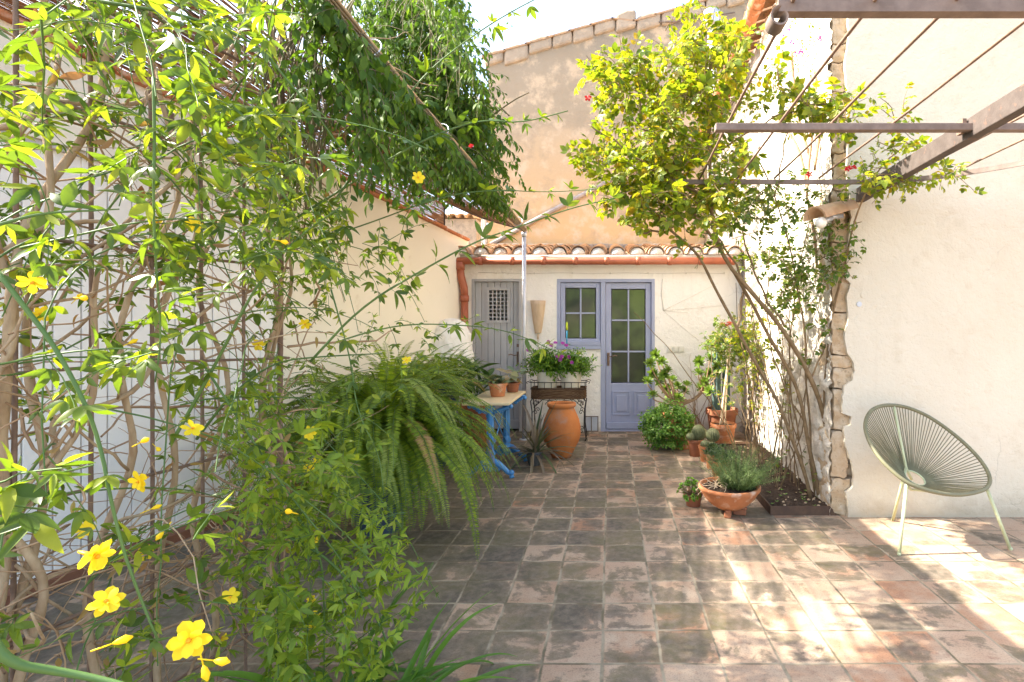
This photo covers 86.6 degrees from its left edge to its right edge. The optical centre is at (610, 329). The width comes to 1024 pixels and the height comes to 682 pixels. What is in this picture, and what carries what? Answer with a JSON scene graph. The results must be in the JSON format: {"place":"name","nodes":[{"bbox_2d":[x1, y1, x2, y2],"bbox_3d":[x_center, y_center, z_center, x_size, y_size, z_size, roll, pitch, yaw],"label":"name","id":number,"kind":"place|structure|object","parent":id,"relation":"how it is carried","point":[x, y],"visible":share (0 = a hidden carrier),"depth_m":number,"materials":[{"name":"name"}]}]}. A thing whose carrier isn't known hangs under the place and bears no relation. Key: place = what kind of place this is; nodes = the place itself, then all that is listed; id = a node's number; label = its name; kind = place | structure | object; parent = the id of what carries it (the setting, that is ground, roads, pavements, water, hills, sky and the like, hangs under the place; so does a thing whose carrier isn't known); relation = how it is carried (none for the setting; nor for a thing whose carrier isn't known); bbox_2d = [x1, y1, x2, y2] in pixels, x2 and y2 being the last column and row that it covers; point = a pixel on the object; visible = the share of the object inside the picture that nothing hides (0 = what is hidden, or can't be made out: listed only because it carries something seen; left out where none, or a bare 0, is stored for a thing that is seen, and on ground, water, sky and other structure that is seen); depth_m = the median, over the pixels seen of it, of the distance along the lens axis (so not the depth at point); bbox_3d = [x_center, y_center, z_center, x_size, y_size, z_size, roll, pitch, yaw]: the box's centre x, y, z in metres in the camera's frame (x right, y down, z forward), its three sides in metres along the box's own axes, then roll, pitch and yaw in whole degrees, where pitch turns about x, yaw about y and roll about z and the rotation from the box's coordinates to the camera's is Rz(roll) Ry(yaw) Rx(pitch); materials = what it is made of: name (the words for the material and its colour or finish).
{"place":"outdoors","nodes":[
{"label":"outdoors","id":0,"kind":"place"},
{"bbox_2d":[20,0,693,223],"label":"sky","id":1,"kind":"structure","parent":0,"point":[554,16],"materials":[{"name":"white"}]},
{"bbox_2d":[433,213,487,244],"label":"distant house","id":2,"kind":"structure","parent":0,"point":[463,224],"depth_m":12.50,"materials":[{"name":"beige paint"}]},
{"bbox_2d":[1,429,1023,681],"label":"ground","id":3,"kind":"structure","parent":0,"point":[613,559],"depth_m":2.87,"materials":[{"name":"tile"}]},
{"bbox_2d":[3,0,289,681],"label":"rebar trellis","id":4,"kind":"object","parent":3,"relation":"on","point":[14,402],"visible":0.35,"depth_m":1.79,"materials":[{"name":"metal"}]},
{"bbox_2d":[0,9,469,606],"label":"boundary wall","id":5,"kind":"structure","parent":3,"relation":"on","point":[438,293],"depth_m":3.66,"materials":[{"name":"paint"}]},
{"bbox_2d":[165,111,238,147],"bbox_3d":[-2.638,-1.303,3.424,0.516,0.235,0.390,0,0,0],"label":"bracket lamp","id":6,"kind":"object","parent":5,"relation":"attached to","point":[229,140],"visible":0.13,"depth_m":3.48,"materials":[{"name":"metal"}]},
{"bbox_2d":[0,0,444,224],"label":"reed screen","id":7,"kind":"object","parent":5,"relation":"on","point":[228,93],"visible":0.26,"depth_m":3.94,"materials":[{"name":"wood"}]},
{"bbox_2d":[0,0,623,681],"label":"jasmine vine","id":8,"kind":"object","parent":3,"relation":"on","point":[190,90],"visible":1,"depth_m":1.52,"materials":[{"name":"green plant"}]},
{"bbox_2d":[108,0,528,440],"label":"reed awning","id":9,"kind":"object","parent":3,"relation":"on","point":[347,15],"visible":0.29,"depth_m":3.66,"materials":[{"name":"metal"}]},
{"bbox_2d":[229,0,528,226],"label":"awning vine","id":10,"kind":"object","parent":9,"relation":"attached to","point":[368,77],"visible":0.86,"depth_m":2.65,"materials":[{"name":"green plant"}]},
{"bbox_2d":[176,341,520,564],"bbox_3d":[-1.609,0.735,3.743,1.936,1.331,1.937,0,0,0],"label":"potted fern","id":11,"kind":"object","parent":3,"relation":"on","point":[407,426],"visible":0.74,"depth_m":3.25,"materials":[{"name":"green plant"}]},
{"bbox_2d":[178,563,532,681],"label":"strap leaf plant","id":12,"kind":"object","parent":3,"relation":"on","point":[419,672],"visible":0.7,"depth_m":1.96,"materials":[{"name":"green plant"}]},
{"bbox_2d":[342,335,481,491],"bbox_3d":[-1.756,0.718,4.650,1.282,1.364,1.524,0,0,-21],"label":"potted fern","id":13,"kind":"object","parent":3,"relation":"on","point":[430,363],"visible":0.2,"depth_m":4.52,"materials":[{"name":"green plant"}]},
{"bbox_2d":[410,343,487,465],"bbox_3d":[-1.732,0.772,5.563,1.030,1.256,1.143,0,0,0],"label":"potted fern","id":14,"kind":"object","parent":3,"relation":"on","point":[451,360],"visible":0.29,"depth_m":5.46,"materials":[{"name":"green plant"}]},
{"bbox_2d":[433,318,473,432],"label":"rounded pillar","id":15,"kind":"structure","parent":3,"relation":"on","point":[451,340],"depth_m":6.56,"materials":[{"name":"white paint"}]},
{"bbox_2d":[441,355,498,447],"bbox_3d":[-1.625,0.854,6.423,0.805,1.091,0.745,0,0,0],"label":"broad leaf plant","id":16,"kind":"object","parent":3,"relation":"on","point":[488,373],"visible":0.29,"depth_m":6.28,"materials":[{"name":"plant"}]},
{"bbox_2d":[462,391,526,478],"bbox_3d":[-1.116,1.039,5.370,0.488,0.726,0.980,0,0,0],"label":"bistro table","id":17,"kind":"object","parent":3,"relation":"on","point":[507,400],"visible":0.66,"depth_m":5.12,"materials":[{"name":"metal"}]},
{"bbox_2d":[479,373,510,396],"bbox_3d":[-1.119,0.560,5.374,0.371,0.228,0.328,0,0,40],"label":"table pot","id":18,"kind":"object","parent":17,"relation":"on","point":[500,381],"visible":0.94,"depth_m":5.31,"materials":[{"name":"ceramic"}]},
{"bbox_2d":[496,366,528,391],"bbox_3d":[-1.046,0.537,5.710,0.431,0.274,0.346,0,0,0],"label":"table pot","id":19,"kind":"object","parent":17,"relation":"on","point":[512,385],"visible":0.88,"depth_m":5.69,"materials":[{"name":"ceramic"}]},
{"bbox_2d":[495,399,586,475],"bbox_3d":[-0.801,1.156,5.522,0.969,0.904,1.295,0,0,-35],"label":"bromeliad","id":20,"kind":"object","parent":3,"relation":"on","point":[535,455],"visible":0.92,"depth_m":5.45,"materials":[{"name":"plant"}]},
{"bbox_2d":[526,379,590,440],"bbox_3d":[-0.650,1.024,6.780,0.798,0.756,0.291,0,0,0],"label":"plant stand","id":21,"kind":"object","parent":3,"relation":"on","point":[558,392],"visible":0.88,"depth_m":6.65,"materials":[{"name":"metal"}]},
{"bbox_2d":[516,340,567,387],"bbox_3d":[-0.801,0.494,6.797,0.680,0.722,0.598,0,0,33],"label":"daisy pot","id":22,"kind":"object","parent":21,"relation":"on","point":[542,375],"visible":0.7,"depth_m":6.68,"materials":[{"name":"plant"}]},
{"bbox_2d":[545,341,601,387],"bbox_3d":[-0.474,0.502,6.776,0.641,0.706,0.599,0,0,33],"label":"daisy pot","id":23,"kind":"object","parent":21,"relation":"on","point":[572,371],"visible":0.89,"depth_m":6.67,"materials":[{"name":"plant"}]},
{"bbox_2d":[566,322,567,347],"bbox_3d":[-0.539,0.073,6.620,0.027,0.325,0.028,0,0,0],"label":"glass stick","id":24,"kind":"object","parent":23,"relation":"in","point":[566,332],"visible":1,"depth_m":6.61,"materials":[{"name":"multicoloured"}]},
{"bbox_2d":[542,401,580,458],"bbox_3d":[-0.535,1.103,5.860,0.422,0.594,0.422,0,0,0],"label":"clay jar","id":25,"kind":"object","parent":3,"relation":"on","point":[563,419],"visible":0.86,"depth_m":5.71,"materials":[{"name":"orange ceramic"}]},
{"bbox_2d":[637,398,696,449],"bbox_3d":[0.662,1.116,6.194,0.702,0.634,0.681,0,0,0],"label":"leafy bush","id":26,"kind":"object","parent":3,"relation":"on","point":[677,427],"visible":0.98,"depth_m":6.08,"materials":[{"name":"green plant"}]},
{"bbox_2d":[642,347,720,438],"bbox_3d":[0.908,0.816,6.742,1.027,1.167,0.548,0,0,0],"label":"aeonium","id":27,"kind":"object","parent":3,"relation":"on","point":[704,386],"visible":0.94,"depth_m":6.76,"materials":[{"name":"plant"}]},
{"bbox_2d":[676,477,702,506],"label":"succulent","id":28,"kind":"object","parent":3,"relation":"on","point":[691,497],"visible":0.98,"depth_m":4.18,"materials":[{"name":"green plant"}]},
{"bbox_2d":[686,422,706,456],"bbox_3d":[0.972,1.214,5.898,0.313,0.371,0.208,0,0,-34],"label":"cactus pot","id":29,"kind":"object","parent":3,"relation":"on","point":[696,436],"visible":0.95,"depth_m":5.84,"materials":[{"name":"ceramic"}]},
{"bbox_2d":[673,354,744,426],"bbox_3d":[1.438,0.866,7.191,1.389,1.077,0.189,0,0,0],"label":"potted plant","id":30,"kind":"object","parent":3,"relation":"on","point":[693,411],"visible":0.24,"depth_m":7.21,"materials":[{"name":"green plant"}]},
{"bbox_2d":[698,428,719,461],"bbox_3d":[1.059,1.214,5.660,0.257,0.373,0.234,0,0,0],"label":"cactus pot","id":31,"kind":"object","parent":3,"relation":"on","point":[712,435],"visible":0.77,"depth_m":5.62,"materials":[{"name":"ceramic"}]},
{"bbox_2d":[705,442,725,469],"bbox_3d":[1.049,1.265,5.348,0.240,0.269,0.175,0,0,28],"label":"succulent pot","id":32,"kind":"object","parent":3,"relation":"on","point":[716,446],"visible":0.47,"depth_m":5.34,"materials":[{"name":"ceramic"}]},
{"bbox_2d":[702,446,737,476],"bbox_3d":[1.026,1.265,5.035,0.333,0.270,0.308,0,0,-32],"label":"succulent pot","id":33,"kind":"object","parent":3,"relation":"on","point":[715,450],"visible":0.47,"depth_m":5.02,"materials":[{"name":"ceramic"}]},
{"bbox_2d":[705,342,737,428],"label":"column cactus","id":34,"kind":"object","parent":3,"relation":"on","point":[712,414],"depth_m":6.82,"materials":[{"name":"plant"}]},
{"bbox_2d":[698,315,762,443],"bbox_3d":[1.450,0.610,6.368,0.796,1.580,0.844,0,0,0],"label":"standard rose","id":35,"kind":"object","parent":3,"relation":"on","point":[719,426],"visible":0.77,"depth_m":6.30,"materials":[{"name":"plant"}]},
{"bbox_2d":[689,438,783,517],"bbox_3d":[0.985,1.115,4.031,0.709,0.568,0.752,0,0,-39],"label":"rosemary bowl","id":36,"kind":"object","parent":3,"relation":"on","point":[736,492],"visible":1,"depth_m":3.96,"materials":[{"name":"ceramic"}]},
{"bbox_2d":[718,444,836,514],"bbox_3d":[1.472,1.363,5.111,0.535,0.073,2.202,0,0,0],"label":"planting bed","id":37,"kind":"object","parent":3,"relation":"on","point":[791,502],"visible":0.43,"depth_m":4.33,"materials":[{"name":"soil"}]},
{"bbox_2d":[634,249,847,487],"bbox_3d":[0.984,0.315,5.098,1.444,2.077,2.975,0,0,0],"label":"wall rose","id":38,"kind":"object","parent":37,"relation":"on","point":[754,426],"depth_m":5.03,"materials":[{"name":"plant"}]},
{"bbox_2d":[560,0,986,498],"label":"climbing rose","id":39,"kind":"object","parent":37,"relation":"on","point":[657,167],"visible":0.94,"depth_m":3.69,"materials":[{"name":"plant"}]},
{"bbox_2d":[768,468,816,505],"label":"bed weeds","id":40,"kind":"object","parent":37,"relation":"on","point":[786,493],"visible":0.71,"depth_m":4.28,"materials":[{"name":"green plant"}]},
{"bbox_2d":[863,403,1012,555],"bbox_3d":[2.106,0.966,3.580,0.888,0.879,0.663,0,0,0],"label":"cord chair","id":41,"kind":"object","parent":3,"relation":"on","point":[901,465],"visible":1,"depth_m":3.65,"materials":[{"name":"green paint"}]},
{"bbox_2d":[456,243,743,431],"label":"garden house","id":42,"kind":"structure","parent":0,"point":[595,297],"depth_m":7.30,"materials":[{"name":"plaster"},{"name":"terracotta tile"},{"name":"blue grey paint"}]},
{"bbox_2d":[472,279,521,430],"bbox_3d":[-1.553,0.357,7.358,0.686,2.086,0.124,0,0,0],"label":"plank door","id":43,"kind":"structure","parent":42,"relation":"in","point":[494,347],"depth_m":7.36,"materials":[{"name":"grey paint"}]},
{"bbox_2d":[530,300,545,338],"bbox_3d":[-0.987,-0.007,7.247,0.210,0.764,0.104,0,0,0],"label":"wall lamp","id":44,"kind":"object","parent":42,"relation":"attached to","point":[538,308],"visible":0.99,"depth_m":7.23,"materials":[{"name":"beige ceramic"}]},
{"bbox_2d":[560,283,600,344],"bbox_3d":[-0.409,-0.209,7.315,0.550,0.856,0.100,0,0,0],"label":"window","id":45,"kind":"structure","parent":42,"relation":"in","point":[580,312],"depth_m":7.34,"materials":[{"name":"blue paint"}]},
{"bbox_2d":[557,279,654,431],"bbox_3d":[-0.062,0.357,7.345,1.341,2.086,0.150,0,0,0],"label":"door and window frame","id":46,"kind":"structure","parent":42,"relation":"in","point":[603,282],"depth_m":7.29,"materials":[{"name":"blue paint"}]},
{"bbox_2d":[606,283,650,428],"bbox_3d":[0.253,0.366,7.321,0.630,2.007,0.107,0,0,0],"label":"glazed door","id":47,"kind":"structure","parent":42,"relation":"in","point":[631,337],"depth_m":7.34,"materials":[{"name":"blue paint"}]},
{"bbox_2d":[474,0,748,251],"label":"gable house","id":48,"kind":"structure","parent":0,"point":[546,72],"depth_m":9.62,"materials":[{"name":"paint"}]},
{"bbox_2d":[700,0,1023,516],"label":"stone house","id":49,"kind":"structure","parent":0,"point":[928,317],"depth_m":3.97,"materials":[{"name":"paint"}]},
{"bbox_2d":[758,15,821,268],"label":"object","id":50,"kind":"object","parent":49,"relation":"attached to","point":[809,148],"visible":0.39,"depth_m":4.31,"materials":[{"name":"white paint"}]},
{"bbox_2d":[803,199,858,227],"bbox_3d":[1.594,-0.833,3.843,0.450,0.257,0.184,0,0,-34],"label":"tile lamp","id":51,"kind":"object","parent":49,"relation":"attached to","point":[829,212],"visible":1,"depth_m":3.77,"materials":[{"name":"orange"}]},
{"bbox_2d":[668,0,1023,201],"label":"iron pergola","id":52,"kind":"object","parent":49,"relation":"attached to","point":[1003,113],"visible":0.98,"depth_m":2.57,"materials":[{"name":"metal"}]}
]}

